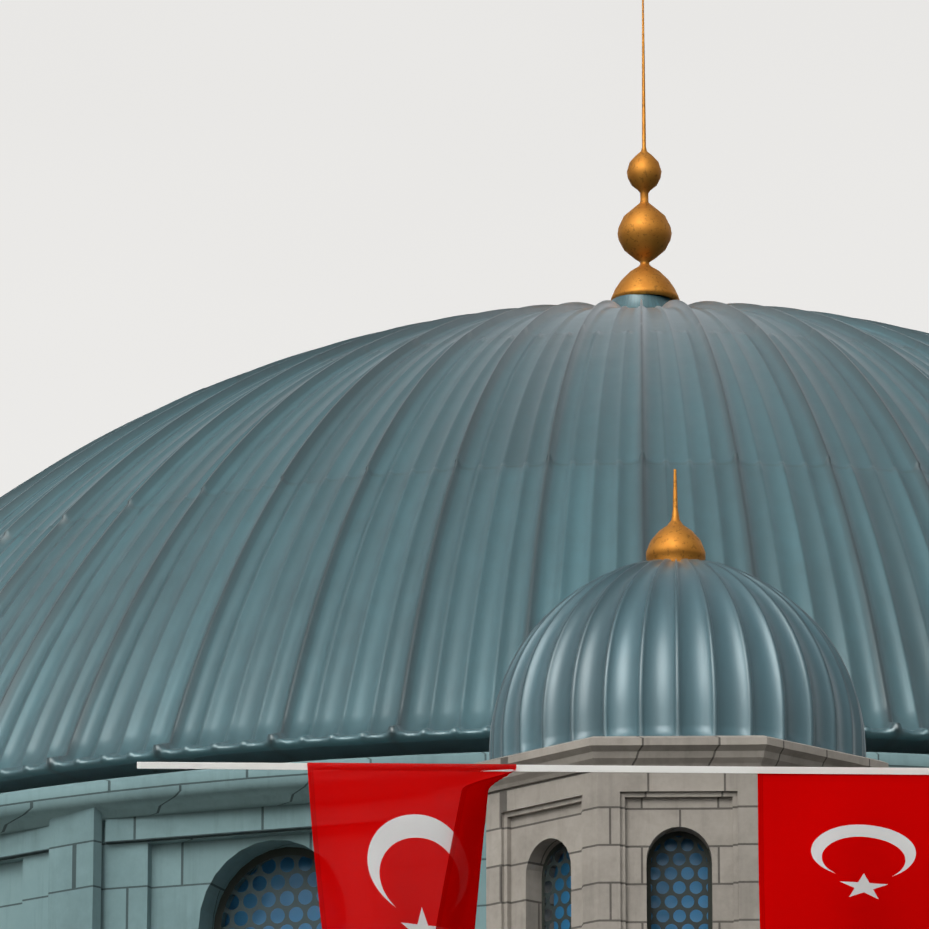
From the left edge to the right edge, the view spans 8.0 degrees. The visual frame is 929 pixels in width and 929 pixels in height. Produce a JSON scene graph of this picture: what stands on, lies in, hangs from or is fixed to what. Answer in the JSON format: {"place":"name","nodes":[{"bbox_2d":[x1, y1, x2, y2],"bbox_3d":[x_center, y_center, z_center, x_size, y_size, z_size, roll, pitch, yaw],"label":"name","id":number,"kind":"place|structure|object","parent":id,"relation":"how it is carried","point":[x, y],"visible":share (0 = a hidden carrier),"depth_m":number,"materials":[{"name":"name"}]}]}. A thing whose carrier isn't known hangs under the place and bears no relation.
{"place":"outdoors","nodes":[
{"label":"outdoors","id":0,"kind":"place"},
{"bbox_2d":[0,0,928,496],"label":"sky","id":1,"kind":"structure","parent":0,"point":[195,195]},
{"bbox_2d":[137,762,928,774],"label":"rope","id":2,"kind":"object","parent":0,"point":[574,768],"visible":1,"depth_m":9.45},
{"bbox_2d":[307,763,515,928],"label":"flag","id":3,"kind":"object","parent":2,"relation":"hanging from","point":[397,845],"visible":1,"depth_m":9.43,"materials":[{"name":"red fabric"}]},
{"bbox_2d":[757,773,928,928],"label":"flag","id":4,"kind":"object","parent":2,"relation":"hanging from","point":[843,851],"visible":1,"depth_m":9.42,"materials":[{"name":"red fabric"}]},
{"bbox_2d":[486,772,759,928],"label":"turret walls","id":5,"kind":"structure","parent":0,"point":[607,850],"depth_m":53.76,"materials":[{"name":"beige stone"}]},
{"bbox_2d":[474,735,888,822],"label":"cornice","id":6,"kind":"structure","parent":5,"relation":"on","point":[756,750],"depth_m":53.73,"materials":[{"name":"beige stone"}]},
{"bbox_2d":[489,559,865,759],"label":"turret dome","id":7,"kind":"structure","parent":6,"relation":"on","point":[681,647],"depth_m":54.42,"materials":[{"name":"metal"}]},
{"bbox_2d":[646,469,704,560],"bbox_3d":[1.776,0.472,55.926,0.500,0.890,0.500,0,-15,2],"label":"finial","id":8,"kind":"object","parent":7,"relation":"on","point":[674,539],"visible":0.69,"depth_m":55.69,"materials":[{"name":"gold metal"}]},
{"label":"prayer hall block","id":9,"kind":"object","parent":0,"visible":0},
{"bbox_2d":[0,803,485,928],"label":"wall","id":10,"kind":"structure","parent":9,"relation":"on","point":[240,868],"depth_m":60.66,"materials":[{"name":"stone"}]},
{"bbox_2d":[0,752,928,834],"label":"cornice","id":11,"kind":"structure","parent":10,"relation":"on","point":[174,793],"depth_m":60.36,"materials":[{"name":"stone"}]},
{"bbox_2d":[0,294,928,792],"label":"dome","id":12,"kind":"structure","parent":11,"relation":"on","point":[406,539],"depth_m":62.76,"materials":[{"name":"metal"}]},
{"bbox_2d":[611,0,679,300],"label":"finial","id":13,"kind":"object","parent":12,"relation":"on","point":[644,233],"visible":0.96,"depth_m":72.05,"materials":[{"name":"gold metal"}]}
]}

